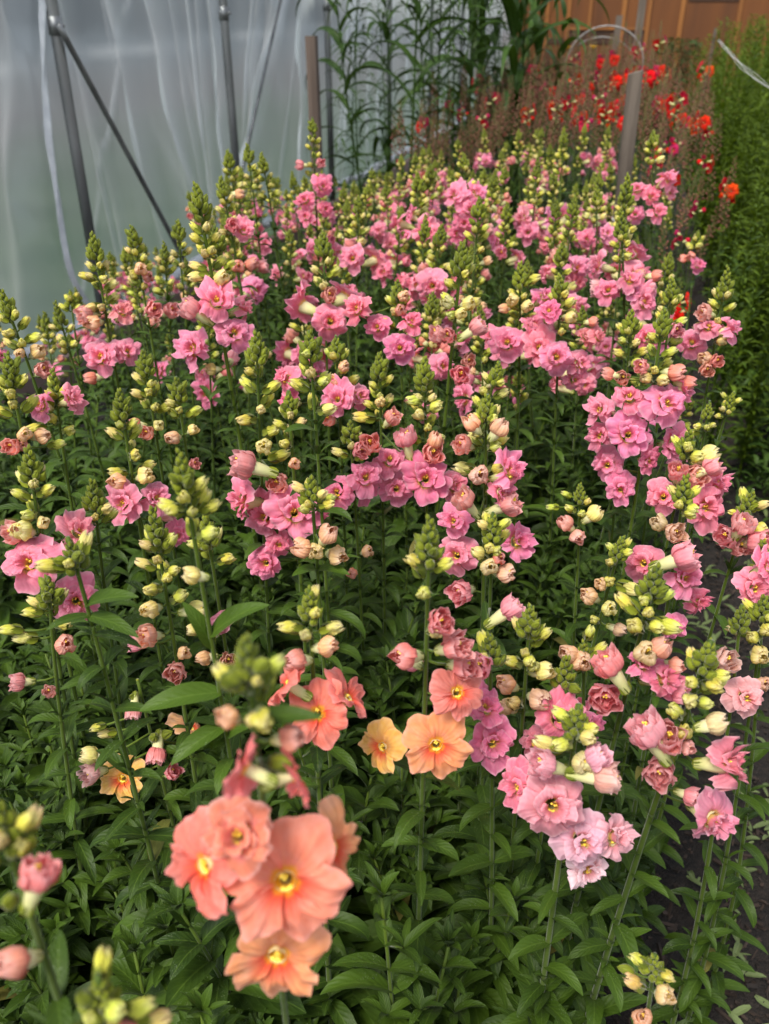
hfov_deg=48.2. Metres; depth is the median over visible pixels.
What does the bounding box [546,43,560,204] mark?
red snapdragon
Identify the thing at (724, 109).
feathery green plant
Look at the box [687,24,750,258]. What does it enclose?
feathery green plant
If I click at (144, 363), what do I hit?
snapdragon
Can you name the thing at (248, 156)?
snapdragon
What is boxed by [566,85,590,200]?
red snapdragon
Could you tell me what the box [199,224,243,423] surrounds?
snapdragon
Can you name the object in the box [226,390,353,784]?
snapdragon
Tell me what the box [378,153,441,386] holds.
snapdragon
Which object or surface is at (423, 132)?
red snapdragon
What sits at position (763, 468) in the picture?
weeds
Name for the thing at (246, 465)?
snapdragon
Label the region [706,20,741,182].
feathery green plant
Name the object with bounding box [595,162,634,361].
snapdragon
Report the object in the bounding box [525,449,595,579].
leafy snapdragon
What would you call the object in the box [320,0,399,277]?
tall wiry plant
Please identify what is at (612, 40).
red snapdragon
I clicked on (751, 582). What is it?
snapdragon
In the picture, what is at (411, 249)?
snapdragon
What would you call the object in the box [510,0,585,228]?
tall strap plant
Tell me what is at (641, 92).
red snapdragon
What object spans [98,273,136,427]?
snapdragon
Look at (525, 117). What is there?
red snapdragon
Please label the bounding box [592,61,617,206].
red snapdragon
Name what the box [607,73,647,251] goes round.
red snapdragon
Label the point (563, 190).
snapdragon
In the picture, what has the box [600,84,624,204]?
red snapdragon
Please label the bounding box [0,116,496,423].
base board
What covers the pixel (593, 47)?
yellow flower
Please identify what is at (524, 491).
leafy snapdragon
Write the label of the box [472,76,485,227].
red snapdragon
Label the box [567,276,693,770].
snapdragon
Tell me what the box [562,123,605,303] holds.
snapdragon
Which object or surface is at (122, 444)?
leafy snapdragon
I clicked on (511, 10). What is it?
tall strap plant
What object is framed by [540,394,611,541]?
leafy snapdragon
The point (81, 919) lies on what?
leafy snapdragon
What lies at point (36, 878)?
snapdragon
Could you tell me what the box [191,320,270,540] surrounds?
snapdragon
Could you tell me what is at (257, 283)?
snapdragon
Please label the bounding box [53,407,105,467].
leafy snapdragon
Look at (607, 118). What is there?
red snapdragon
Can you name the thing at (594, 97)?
red snapdragon
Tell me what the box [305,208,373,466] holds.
snapdragon
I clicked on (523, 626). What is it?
snapdragon
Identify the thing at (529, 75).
red snapdragon
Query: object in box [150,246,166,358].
snapdragon
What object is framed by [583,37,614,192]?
red snapdragon
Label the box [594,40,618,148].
red snapdragon
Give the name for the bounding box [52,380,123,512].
leafy snapdragon
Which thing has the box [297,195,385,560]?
snapdragon
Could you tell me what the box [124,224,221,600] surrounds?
snapdragon
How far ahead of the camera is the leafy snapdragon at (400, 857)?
0.94 m
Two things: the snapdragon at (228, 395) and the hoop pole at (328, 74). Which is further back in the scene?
the hoop pole at (328, 74)
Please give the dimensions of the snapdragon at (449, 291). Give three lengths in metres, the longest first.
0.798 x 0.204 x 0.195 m
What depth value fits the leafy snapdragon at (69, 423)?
1.89 m
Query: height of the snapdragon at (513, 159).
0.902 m
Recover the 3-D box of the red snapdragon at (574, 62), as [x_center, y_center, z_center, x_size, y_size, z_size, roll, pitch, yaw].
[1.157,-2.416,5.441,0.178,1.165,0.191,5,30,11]
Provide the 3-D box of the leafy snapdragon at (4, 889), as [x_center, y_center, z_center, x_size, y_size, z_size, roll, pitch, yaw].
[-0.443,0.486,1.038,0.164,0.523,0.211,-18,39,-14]
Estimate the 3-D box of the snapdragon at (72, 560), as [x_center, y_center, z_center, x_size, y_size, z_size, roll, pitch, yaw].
[-0.203,0.407,0.811,0.183,0.887,0.202,-9,31,-16]
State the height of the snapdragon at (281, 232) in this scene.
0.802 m
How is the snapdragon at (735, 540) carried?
on the ground at (694, 859)
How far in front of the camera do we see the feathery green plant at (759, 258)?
3.35 m
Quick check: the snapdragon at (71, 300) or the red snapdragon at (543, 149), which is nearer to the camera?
the snapdragon at (71, 300)
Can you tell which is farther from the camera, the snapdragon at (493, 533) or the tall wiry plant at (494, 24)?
the tall wiry plant at (494, 24)
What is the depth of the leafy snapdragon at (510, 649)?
1.14 m
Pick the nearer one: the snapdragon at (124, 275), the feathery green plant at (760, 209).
the snapdragon at (124, 275)
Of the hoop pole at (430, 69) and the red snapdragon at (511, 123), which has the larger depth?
the hoop pole at (430, 69)
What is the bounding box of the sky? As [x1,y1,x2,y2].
[502,8,507,26]
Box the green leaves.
[705,233,768,485]
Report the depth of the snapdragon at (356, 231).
3.67 m
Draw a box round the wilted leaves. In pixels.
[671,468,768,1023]
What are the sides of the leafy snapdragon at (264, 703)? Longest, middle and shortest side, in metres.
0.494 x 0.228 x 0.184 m
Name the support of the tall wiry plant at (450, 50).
on the ground at (694, 859)
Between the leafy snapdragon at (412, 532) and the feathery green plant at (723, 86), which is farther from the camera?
the feathery green plant at (723, 86)
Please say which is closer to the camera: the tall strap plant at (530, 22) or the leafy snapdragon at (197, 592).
the leafy snapdragon at (197, 592)
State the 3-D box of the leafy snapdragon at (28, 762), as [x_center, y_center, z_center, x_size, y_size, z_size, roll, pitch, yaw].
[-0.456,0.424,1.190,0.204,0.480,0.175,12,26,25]
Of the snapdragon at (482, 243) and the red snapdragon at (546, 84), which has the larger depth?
the red snapdragon at (546, 84)
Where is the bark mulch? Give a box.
[604,243,768,1023]
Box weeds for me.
[700,251,768,521]
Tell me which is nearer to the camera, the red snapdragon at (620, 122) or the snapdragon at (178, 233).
the snapdragon at (178, 233)
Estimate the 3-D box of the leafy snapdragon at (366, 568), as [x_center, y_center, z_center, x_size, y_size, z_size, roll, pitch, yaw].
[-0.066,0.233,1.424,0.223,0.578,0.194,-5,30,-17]
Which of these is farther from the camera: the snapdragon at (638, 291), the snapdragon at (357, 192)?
the snapdragon at (357, 192)
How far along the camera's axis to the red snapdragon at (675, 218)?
3.99 m
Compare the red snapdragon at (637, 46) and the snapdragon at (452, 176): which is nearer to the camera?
the snapdragon at (452, 176)
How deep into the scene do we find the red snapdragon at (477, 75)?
4.76 m
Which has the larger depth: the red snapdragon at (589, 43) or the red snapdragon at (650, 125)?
the red snapdragon at (589, 43)
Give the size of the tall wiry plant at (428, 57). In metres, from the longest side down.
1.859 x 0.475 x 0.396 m
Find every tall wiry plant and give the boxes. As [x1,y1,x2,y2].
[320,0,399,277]
[322,0,390,224]
[357,0,411,200]
[387,0,454,265]
[396,0,459,171]
[406,0,487,251]
[414,0,491,222]
[431,0,499,189]
[454,0,539,183]
[460,0,530,246]
[486,1,542,153]
[516,14,554,206]
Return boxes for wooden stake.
[305,36,322,297]
[602,15,622,142]
[602,70,643,336]
[631,0,646,67]
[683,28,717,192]
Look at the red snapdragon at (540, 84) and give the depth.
4.17 m
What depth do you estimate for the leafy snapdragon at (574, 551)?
1.53 m
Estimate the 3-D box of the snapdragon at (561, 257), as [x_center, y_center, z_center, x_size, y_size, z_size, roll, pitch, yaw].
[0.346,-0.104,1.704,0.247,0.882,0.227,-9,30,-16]
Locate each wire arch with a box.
[555,36,630,134]
[556,25,643,168]
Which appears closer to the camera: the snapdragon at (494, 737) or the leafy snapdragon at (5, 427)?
the snapdragon at (494, 737)
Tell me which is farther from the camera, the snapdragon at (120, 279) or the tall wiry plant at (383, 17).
the tall wiry plant at (383, 17)
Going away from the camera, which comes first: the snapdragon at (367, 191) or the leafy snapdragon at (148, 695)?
the leafy snapdragon at (148, 695)
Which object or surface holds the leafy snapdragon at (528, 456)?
on the ground at (694, 859)
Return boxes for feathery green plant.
[677,41,707,173]
[678,45,712,170]
[681,21,724,206]
[683,35,728,177]
[684,49,719,166]
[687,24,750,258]
[687,29,746,228]
[687,49,725,230]
[687,57,731,233]
[689,29,741,203]
[691,182,768,497]
[696,45,727,189]
[698,90,756,294]
[699,91,768,320]
[700,17,755,183]
[702,71,756,268]
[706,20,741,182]
[709,56,768,259]
[710,21,733,119]
[712,39,733,119]
[712,143,768,361]
[716,43,765,201]
[717,17,768,196]
[717,36,761,236]
[718,13,756,164]
[719,16,765,182]
[719,92,768,303]
[722,30,748,152]
[722,116,768,314]
[723,15,762,165]
[723,172,768,409]
[725,14,768,155]
[725,14,768,231]
[725,286,768,479]
[726,203,768,396]
[727,35,748,109]
[731,58,768,261]
[731,80,768,271]
[733,28,763,171]
[733,32,768,237]
[740,65,768,169]
[742,38,768,163]
[744,23,768,172]
[745,222,768,362]
[748,26,768,110]
[748,67,768,229]
[750,37,768,200]
[750,54,768,157]
[755,270,768,354]
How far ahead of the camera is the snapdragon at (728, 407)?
1.01 m
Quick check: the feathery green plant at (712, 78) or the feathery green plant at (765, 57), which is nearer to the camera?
the feathery green plant at (765, 57)
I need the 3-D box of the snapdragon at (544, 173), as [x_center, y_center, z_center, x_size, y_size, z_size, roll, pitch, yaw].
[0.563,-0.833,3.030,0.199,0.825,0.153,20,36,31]
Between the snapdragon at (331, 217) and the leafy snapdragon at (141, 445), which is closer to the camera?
the leafy snapdragon at (141, 445)
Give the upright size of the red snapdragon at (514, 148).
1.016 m
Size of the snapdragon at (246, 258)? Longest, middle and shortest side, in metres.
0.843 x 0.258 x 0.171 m
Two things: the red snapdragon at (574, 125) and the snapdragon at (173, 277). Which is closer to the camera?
the snapdragon at (173, 277)
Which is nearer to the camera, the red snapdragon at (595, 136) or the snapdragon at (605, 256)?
the snapdragon at (605, 256)
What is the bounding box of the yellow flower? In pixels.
[581,45,594,176]
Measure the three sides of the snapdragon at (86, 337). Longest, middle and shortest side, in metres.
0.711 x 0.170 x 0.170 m
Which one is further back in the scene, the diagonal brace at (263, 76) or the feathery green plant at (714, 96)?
the feathery green plant at (714, 96)
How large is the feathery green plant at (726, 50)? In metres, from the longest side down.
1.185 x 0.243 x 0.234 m
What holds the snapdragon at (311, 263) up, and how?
on the ground at (694, 859)
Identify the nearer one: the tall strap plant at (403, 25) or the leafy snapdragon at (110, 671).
the leafy snapdragon at (110, 671)
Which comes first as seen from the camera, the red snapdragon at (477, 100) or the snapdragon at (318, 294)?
the snapdragon at (318, 294)
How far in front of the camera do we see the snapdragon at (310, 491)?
0.78 m
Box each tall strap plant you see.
[296,0,404,244]
[326,0,487,269]
[329,0,446,187]
[378,0,475,202]
[381,0,507,223]
[398,0,523,201]
[433,15,498,164]
[440,0,521,219]
[450,0,546,242]
[464,0,609,252]
[467,0,538,177]
[490,0,584,188]
[494,0,579,179]
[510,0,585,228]
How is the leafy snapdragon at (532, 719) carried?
on the ground at (694, 859)
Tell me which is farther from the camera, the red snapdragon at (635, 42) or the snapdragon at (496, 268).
the red snapdragon at (635, 42)
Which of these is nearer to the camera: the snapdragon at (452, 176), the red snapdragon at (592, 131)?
the snapdragon at (452, 176)
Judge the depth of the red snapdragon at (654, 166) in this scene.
4.35 m
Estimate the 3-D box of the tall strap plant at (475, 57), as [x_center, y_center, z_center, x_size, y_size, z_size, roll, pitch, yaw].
[0.675,-3.143,5.939,0.410,1.931,0.962,14,33,23]
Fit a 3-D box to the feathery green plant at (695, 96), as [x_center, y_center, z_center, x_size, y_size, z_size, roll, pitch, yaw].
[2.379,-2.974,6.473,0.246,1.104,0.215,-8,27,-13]
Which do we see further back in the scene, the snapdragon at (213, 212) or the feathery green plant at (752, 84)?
the feathery green plant at (752, 84)
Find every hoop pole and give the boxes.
[45,0,107,330]
[218,0,239,188]
[323,0,334,201]
[387,0,391,161]
[427,0,434,143]
[457,1,464,122]
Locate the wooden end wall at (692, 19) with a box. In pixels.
[512,0,768,115]
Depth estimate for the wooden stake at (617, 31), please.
5.60 m
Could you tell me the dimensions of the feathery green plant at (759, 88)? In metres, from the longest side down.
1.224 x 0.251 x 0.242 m
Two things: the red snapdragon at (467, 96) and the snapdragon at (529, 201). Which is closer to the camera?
the snapdragon at (529, 201)
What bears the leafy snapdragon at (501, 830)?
on the ground at (694, 859)
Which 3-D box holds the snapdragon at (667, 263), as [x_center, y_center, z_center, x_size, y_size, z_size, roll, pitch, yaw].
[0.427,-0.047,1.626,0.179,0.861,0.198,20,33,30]
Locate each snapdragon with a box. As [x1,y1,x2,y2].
[0,288,166,721]
[0,325,46,494]
[0,350,159,785]
[0,361,31,496]
[0,369,52,485]
[0,436,56,544]
[0,444,128,919]
[0,459,46,678]
[0,473,80,674]
[0,510,22,600]
[0,531,63,681]
[0,574,151,1000]
[0,644,53,741]
[0,696,58,772]
[0,710,15,770]
[0,745,40,890]
[0,773,16,913]
[0,797,119,984]
[0,800,127,1023]
[0,804,113,1006]
[0,904,85,1021]
[0,914,11,1008]
[0,938,121,1023]
[1,455,88,519]
[5,637,186,889]
[11,614,85,722]
[18,367,181,831]
[21,441,79,569]
[22,532,92,690]
[22,725,109,963]
[30,369,111,499]
[30,663,127,779]
[33,530,229,978]
[36,315,68,478]
[36,412,124,471]
[39,311,99,514]
[44,410,98,495]
[48,300,181,640]
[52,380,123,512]
[53,289,144,650]
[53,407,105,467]
[61,387,216,801]
[65,532,135,691]
[66,624,154,730]
[71,286,139,470]
[73,231,180,645]
[73,478,203,827]
[74,945,173,1023]
[76,678,199,910]
[81,542,214,652]
[82,289,139,457]
[85,713,153,808]
[86,398,167,495]
[90,349,230,770]
[93,442,174,513]
[96,258,130,420]
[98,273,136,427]
[98,617,203,769]
[99,563,238,681]
[106,251,194,448]
[108,248,175,423]
[111,246,169,479]
[111,919,245,1023]
[113,255,143,409]
[114,790,234,958]
[116,328,232,460]
[120,431,170,600]
[120,892,226,1011]
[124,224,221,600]
[124,240,209,588]
[127,279,232,489]
[127,505,346,952]
[137,243,166,397]
[138,265,179,401]
[138,376,247,765]
[139,416,159,480]
[139,447,373,1023]
[143,573,289,675]
[146,880,331,1023]
[147,445,188,579]
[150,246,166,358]
[161,265,195,420]
[164,268,199,420]
[165,631,360,1023]
[166,219,221,521]
[169,597,254,754]
[170,553,276,682]
[171,181,302,650]
[178,260,221,404]
[179,637,270,788]
[180,257,226,460]
[180,694,271,807]
[181,475,238,588]
[185,191,244,378]
[185,326,237,607]
[186,515,278,811]
[187,397,234,478]
[188,214,245,447]
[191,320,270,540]
[194,170,260,407]
[194,582,300,699]
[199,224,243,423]
[205,166,265,431]
[205,330,301,806]
[207,224,306,643]
[212,195,222,226]
[213,198,268,411]
[214,175,297,490]
[217,174,284,353]
[217,235,278,479]
[218,143,308,477]
[218,683,353,782]
[220,251,304,483]
[220,376,272,479]
[222,149,338,477]
[222,214,314,482]
[222,746,317,957]
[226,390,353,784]
[233,196,304,401]
[235,584,374,1023]
[236,171,261,328]
[239,431,310,579]
[240,229,364,601]
[244,180,297,323]
[246,291,340,539]
[247,181,271,319]
[251,168,296,380]
[255,184,275,302]
[257,152,312,445]
[258,693,291,805]
[260,177,289,339]
[260,329,374,787]
[262,176,297,354]
[267,177,305,325]
[269,188,299,353]
[270,192,300,324]
[270,228,322,433]
[270,474,372,912]
[271,169,336,340]
[273,431,351,531]
[274,117,354,450]
[274,170,318,367]
[274,335,394,669]
[275,730,396,831]
[282,546,423,644]
[283,513,353,606]
[284,795,403,989]
[285,184,316,323]
[287,183,312,294]
[289,514,540,1023]
[291,174,341,371]
[294,503,397,644]
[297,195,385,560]
[299,562,389,683]
[300,424,380,536]
[302,170,314,293]
[302,219,335,395]
[304,256,354,558]
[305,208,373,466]
[306,581,439,768]
[307,198,372,426]
[309,184,334,367]
[311,182,367,367]
[312,206,345,372]
[313,279,423,628]
[320,861,492,1023]
[321,198,347,341]
[323,730,416,960]
[325,420,381,746]
[326,351,416,717]
[332,176,343,281]
[332,180,356,284]
[334,183,385,426]
[336,189,378,332]
[337,186,370,428]
[340,179,364,288]
[342,498,389,558]
[346,205,411,507]
[346,629,572,1008]
[347,644,433,806]
[351,181,408,412]
[352,186,380,363]
[352,448,401,537]
[353,723,469,958]
[355,309,444,607]
[358,214,440,520]
[359,187,392,383]
[359,822,446,951]
[361,167,408,435]
[364,176,394,310]
[364,181,429,441]
[364,456,445,573]
[367,196,492,586]
[370,172,405,366]
[372,164,446,428]
[376,170,400,302]
[376,360,508,713]
[377,172,405,332]
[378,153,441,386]
[380,575,499,782]
[383,156,423,287]
[385,170,417,312]
[389,154,426,372]
[389,172,467,448]
[391,100,421,273]
[392,501,475,582]
[394,390,460,471]
[397,355,513,749]
[398,224,470,509]
[402,147,444,341]
[404,179,463,385]
[405,239,501,680]
[405,755,476,887]
[408,293,512,619]
[409,100,442,253]
[412,144,440,263]
[412,152,493,442]
[414,115,437,247]
[415,102,440,265]
[419,159,456,322]
[424,70,445,223]
[424,161,453,312]
[427,435,491,528]
[428,255,486,497]
[428,602,559,988]
[430,611,523,737]
[431,87,452,250]
[431,393,538,875]
[431,511,641,968]
[431,655,605,1004]
[434,166,511,390]
[435,106,451,171]
[435,389,489,487]
[436,200,489,438]
[438,138,475,278]
[438,149,457,311]
[438,170,456,383]
[441,165,488,295]
[441,168,494,412]
[441,244,492,452]
[441,919,581,1023]
[442,179,489,358]
[442,204,461,405]
[445,817,521,917]
[446,64,468,172]
[447,400,562,527]
[448,68,468,132]
[448,80,477,258]
[448,119,465,180]
[451,542,510,613]
[453,303,538,589]
[455,193,495,352]
[456,90,477,177]
[458,169,518,395]
[459,179,575,473]
[464,118,482,180]
[464,555,557,714]
[466,67,489,184]
[466,260,565,638]
[467,293,532,521]
[468,105,490,255]
[469,463,543,563]
[470,85,489,280]
[471,62,489,244]
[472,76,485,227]
[472,115,483,258]
[472,703,640,1023]
[473,128,509,292]
[475,198,564,483]
[476,141,509,304]
[476,583,533,687]
[477,101,497,240]
[478,59,495,242]
[479,201,525,437]
[482,88,498,170]
[482,107,504,266]
[482,150,509,324]
[484,58,506,168]
[484,76,510,281]
[485,176,505,325]
[486,96,503,244]
[487,187,536,416]
[488,128,543,325]
[488,180,539,374]
[488,194,590,556]
[488,404,559,575]
[490,183,540,325]
[491,77,524,268]
[496,77,528,267]
[496,77,531,277]
[497,66,520,169]
[497,644,537,759]
[500,535,637,858]
[501,482,603,848]
[504,127,567,315]
[505,129,566,333]
[506,87,537,256]
[508,68,533,238]
[508,97,543,266]
[508,157,571,425]
[508,272,605,648]
[512,57,539,231]
[513,554,587,689]
[514,86,543,248]
[514,126,579,427]
[514,148,549,287]
[516,67,555,255]
[516,143,558,370]
[516,241,596,575]
[516,671,608,847]
[517,48,537,193]
[520,54,549,251]
[520,61,547,197]
[521,46,550,197]
[522,88,555,249]
[523,34,554,144]
[523,171,607,468]
[523,197,603,421]
[523,205,567,409]
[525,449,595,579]
[526,59,558,262]
[526,74,575,285]
[528,305,605,609]
[528,562,690,1023]
[531,151,560,287]
[532,59,581,260]
[532,83,562,246]
[533,79,566,261]
[535,55,558,206]
[537,172,615,469]
[540,58,571,214]
[540,146,570,336]
[540,185,617,490]
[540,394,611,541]
[543,78,580,257]
[543,624,621,1023]
[544,54,574,214]
[545,24,574,202]
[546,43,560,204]
[546,308,648,750]
[547,60,578,196]
[556,28,591,199]
[556,30,581,197]
[556,46,572,197]
[556,511,599,620]
[557,40,582,201]
[557,498,601,598]
[558,65,569,202]
[558,75,585,200]
[559,33,591,203]
[561,196,621,436]
[561,353,694,699]
[561,637,751,1023]
[562,88,587,269]
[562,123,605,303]
[562,172,603,417]
[562,181,639,451]
[563,180,607,412]
[564,30,602,195]
[565,46,592,252]
[565,54,596,201]
[565,153,585,333]
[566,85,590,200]
[567,125,615,290]
[567,195,627,334]
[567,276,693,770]
[568,41,608,250]
[569,23,591,201]
[570,81,598,221]
[574,85,612,251]
[577,251,674,630]
[577,306,696,763]
[578,53,613,248]
[579,45,608,208]
[579,74,601,192]
[580,50,611,197]
[580,59,607,255]
[581,238,621,400]
[582,172,669,619]
[582,288,630,498]
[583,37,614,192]
[583,426,734,905]
[584,299,634,501]
[587,85,623,299]
[589,207,662,621]
[591,33,612,145]
[591,139,629,346]
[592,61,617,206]
[593,38,628,149]
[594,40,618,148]
[595,81,620,248]
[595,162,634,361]
[595,473,714,996]
[598,34,632,239]
[599,153,637,368]
[600,53,623,192]
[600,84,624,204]
[600,391,742,815]
[602,21,641,206]
[603,53,629,202]
[604,52,633,220]
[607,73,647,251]
[610,32,631,203]
[610,108,646,192]
[611,19,651,194]
[612,62,632,165]
[614,28,653,200]
[617,90,652,151]
[617,952,676,1023]
[620,63,656,145]
[621,400,716,873]
[622,486,768,957]
[625,122,685,367]
[625,129,678,539]
[628,77,677,307]
[629,195,672,386]
[630,83,665,240]
[631,37,649,132]
[631,50,674,240]
[632,41,667,226]
[632,57,645,239]
[633,46,655,237]
[633,50,662,181]
[634,76,668,241]
[636,20,676,230]
[636,36,668,179]
[636,265,741,750]
[638,67,670,242]
[639,76,678,259]
[643,74,690,266]
[645,107,693,282]
[646,88,687,261]
[646,604,763,1023]
[647,147,698,358]
[647,230,705,547]
[647,277,691,531]
[648,68,704,323]
[649,194,713,438]
[651,104,687,312]
[651,594,768,1023]
[652,61,685,267]
[655,81,703,311]
[657,63,712,288]
[657,90,710,289]
[660,42,714,250]
[666,118,717,351]
[666,168,723,385]
[673,92,710,293]
[678,91,722,306]
[679,539,768,1016]
[685,156,738,409]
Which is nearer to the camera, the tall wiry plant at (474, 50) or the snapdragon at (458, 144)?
the snapdragon at (458, 144)
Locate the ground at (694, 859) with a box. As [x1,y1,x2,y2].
[0,113,768,1023]
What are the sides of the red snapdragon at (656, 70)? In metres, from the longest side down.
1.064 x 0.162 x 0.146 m
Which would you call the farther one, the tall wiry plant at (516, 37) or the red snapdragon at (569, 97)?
the tall wiry plant at (516, 37)
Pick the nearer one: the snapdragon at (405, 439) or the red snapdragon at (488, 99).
the snapdragon at (405, 439)
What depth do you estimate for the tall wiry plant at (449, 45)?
3.98 m
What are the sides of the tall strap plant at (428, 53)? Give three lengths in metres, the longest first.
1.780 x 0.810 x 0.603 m
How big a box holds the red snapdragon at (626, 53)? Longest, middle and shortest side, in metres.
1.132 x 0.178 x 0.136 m
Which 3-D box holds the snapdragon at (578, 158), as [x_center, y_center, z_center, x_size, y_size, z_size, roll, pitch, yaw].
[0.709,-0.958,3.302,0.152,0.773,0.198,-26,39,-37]
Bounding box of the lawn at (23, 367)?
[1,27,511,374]
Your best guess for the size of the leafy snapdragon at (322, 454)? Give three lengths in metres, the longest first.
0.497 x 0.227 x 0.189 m
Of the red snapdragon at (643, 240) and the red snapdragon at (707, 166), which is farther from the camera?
the red snapdragon at (643, 240)
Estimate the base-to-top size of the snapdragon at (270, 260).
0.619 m
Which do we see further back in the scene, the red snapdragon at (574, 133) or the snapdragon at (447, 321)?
the red snapdragon at (574, 133)
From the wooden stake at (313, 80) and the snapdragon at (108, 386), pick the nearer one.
the snapdragon at (108, 386)
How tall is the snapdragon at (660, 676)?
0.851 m
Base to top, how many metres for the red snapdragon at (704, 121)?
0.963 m
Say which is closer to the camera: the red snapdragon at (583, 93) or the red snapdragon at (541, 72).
the red snapdragon at (583, 93)
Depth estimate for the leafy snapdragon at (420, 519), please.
1.50 m
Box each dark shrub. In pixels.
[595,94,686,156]
[638,36,718,138]
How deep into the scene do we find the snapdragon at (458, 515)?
0.90 m
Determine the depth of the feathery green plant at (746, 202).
3.75 m
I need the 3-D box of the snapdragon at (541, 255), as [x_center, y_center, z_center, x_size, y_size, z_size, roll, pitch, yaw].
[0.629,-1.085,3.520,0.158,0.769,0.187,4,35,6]
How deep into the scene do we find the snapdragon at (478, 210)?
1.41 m
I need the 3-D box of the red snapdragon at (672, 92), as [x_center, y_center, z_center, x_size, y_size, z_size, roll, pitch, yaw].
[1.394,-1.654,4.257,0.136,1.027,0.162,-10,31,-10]
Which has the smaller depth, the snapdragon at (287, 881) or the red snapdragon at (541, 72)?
the snapdragon at (287, 881)
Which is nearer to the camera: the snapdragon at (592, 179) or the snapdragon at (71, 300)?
the snapdragon at (71, 300)
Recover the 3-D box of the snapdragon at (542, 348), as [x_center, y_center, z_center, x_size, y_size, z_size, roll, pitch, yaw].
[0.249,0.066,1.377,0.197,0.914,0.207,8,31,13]
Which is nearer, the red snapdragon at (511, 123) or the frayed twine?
the frayed twine
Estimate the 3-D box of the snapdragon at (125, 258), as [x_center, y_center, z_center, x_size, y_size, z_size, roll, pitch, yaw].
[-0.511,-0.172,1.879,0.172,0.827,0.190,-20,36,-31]
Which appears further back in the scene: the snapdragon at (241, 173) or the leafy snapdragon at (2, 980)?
the snapdragon at (241, 173)
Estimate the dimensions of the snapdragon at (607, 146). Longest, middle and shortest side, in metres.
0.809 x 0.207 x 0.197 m
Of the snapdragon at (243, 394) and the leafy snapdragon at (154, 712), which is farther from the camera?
the snapdragon at (243, 394)
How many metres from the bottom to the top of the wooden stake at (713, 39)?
1.137 m
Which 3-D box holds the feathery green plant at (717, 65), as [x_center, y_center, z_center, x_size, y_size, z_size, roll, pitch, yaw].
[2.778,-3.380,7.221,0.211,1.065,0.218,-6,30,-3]
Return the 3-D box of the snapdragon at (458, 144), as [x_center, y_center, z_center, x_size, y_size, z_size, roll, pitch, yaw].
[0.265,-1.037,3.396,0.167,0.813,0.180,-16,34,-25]
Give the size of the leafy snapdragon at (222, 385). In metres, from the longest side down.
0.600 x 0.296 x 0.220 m
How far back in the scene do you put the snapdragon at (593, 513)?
0.94 m
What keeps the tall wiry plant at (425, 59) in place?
on the ground at (694, 859)
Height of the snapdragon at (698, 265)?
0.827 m
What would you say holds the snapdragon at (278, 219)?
on the ground at (694, 859)
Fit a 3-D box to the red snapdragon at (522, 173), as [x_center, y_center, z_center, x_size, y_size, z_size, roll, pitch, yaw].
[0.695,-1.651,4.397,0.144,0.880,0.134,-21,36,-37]
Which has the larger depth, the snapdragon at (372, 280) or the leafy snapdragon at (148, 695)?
the snapdragon at (372, 280)
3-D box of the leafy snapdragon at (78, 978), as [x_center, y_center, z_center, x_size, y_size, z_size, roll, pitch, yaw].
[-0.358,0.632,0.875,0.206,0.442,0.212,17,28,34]
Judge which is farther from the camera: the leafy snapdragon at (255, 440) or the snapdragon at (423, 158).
the snapdragon at (423, 158)
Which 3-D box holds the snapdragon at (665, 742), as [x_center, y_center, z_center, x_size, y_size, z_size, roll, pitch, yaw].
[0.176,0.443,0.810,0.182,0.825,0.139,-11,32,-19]
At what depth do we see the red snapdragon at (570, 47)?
4.83 m
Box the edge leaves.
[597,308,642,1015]
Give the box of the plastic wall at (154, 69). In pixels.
[0,0,502,373]
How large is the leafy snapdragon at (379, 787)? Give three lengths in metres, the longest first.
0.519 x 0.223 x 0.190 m
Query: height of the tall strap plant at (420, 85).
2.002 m
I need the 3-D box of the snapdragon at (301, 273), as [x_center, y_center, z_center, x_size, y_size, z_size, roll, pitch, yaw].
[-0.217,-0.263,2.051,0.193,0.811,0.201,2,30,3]
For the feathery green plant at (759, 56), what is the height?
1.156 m
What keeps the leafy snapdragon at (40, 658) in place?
on the ground at (694, 859)
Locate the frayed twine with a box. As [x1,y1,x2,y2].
[718,40,768,87]
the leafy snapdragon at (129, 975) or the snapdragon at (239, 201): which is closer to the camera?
the leafy snapdragon at (129, 975)
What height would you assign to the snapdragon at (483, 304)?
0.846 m
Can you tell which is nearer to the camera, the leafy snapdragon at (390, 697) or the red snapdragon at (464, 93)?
the leafy snapdragon at (390, 697)
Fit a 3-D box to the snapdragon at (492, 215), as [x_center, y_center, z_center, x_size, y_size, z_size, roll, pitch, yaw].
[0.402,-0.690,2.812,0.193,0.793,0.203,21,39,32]
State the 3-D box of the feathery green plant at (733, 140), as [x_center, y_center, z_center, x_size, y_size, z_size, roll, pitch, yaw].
[1.785,-1.755,4.485,0.168,0.974,0.166,27,39,34]
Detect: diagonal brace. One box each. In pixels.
[55,22,192,271]
[241,0,281,171]
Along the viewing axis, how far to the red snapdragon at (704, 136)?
3.50 m
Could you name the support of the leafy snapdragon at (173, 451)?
on the ground at (694, 859)
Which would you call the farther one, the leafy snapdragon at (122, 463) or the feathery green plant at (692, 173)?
the feathery green plant at (692, 173)
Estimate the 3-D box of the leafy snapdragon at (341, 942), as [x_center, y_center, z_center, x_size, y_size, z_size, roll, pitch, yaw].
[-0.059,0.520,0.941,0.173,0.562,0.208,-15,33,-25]
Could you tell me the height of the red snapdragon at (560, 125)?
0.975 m
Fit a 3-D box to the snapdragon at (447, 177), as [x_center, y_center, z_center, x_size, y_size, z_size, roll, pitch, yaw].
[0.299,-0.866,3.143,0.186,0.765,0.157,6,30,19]

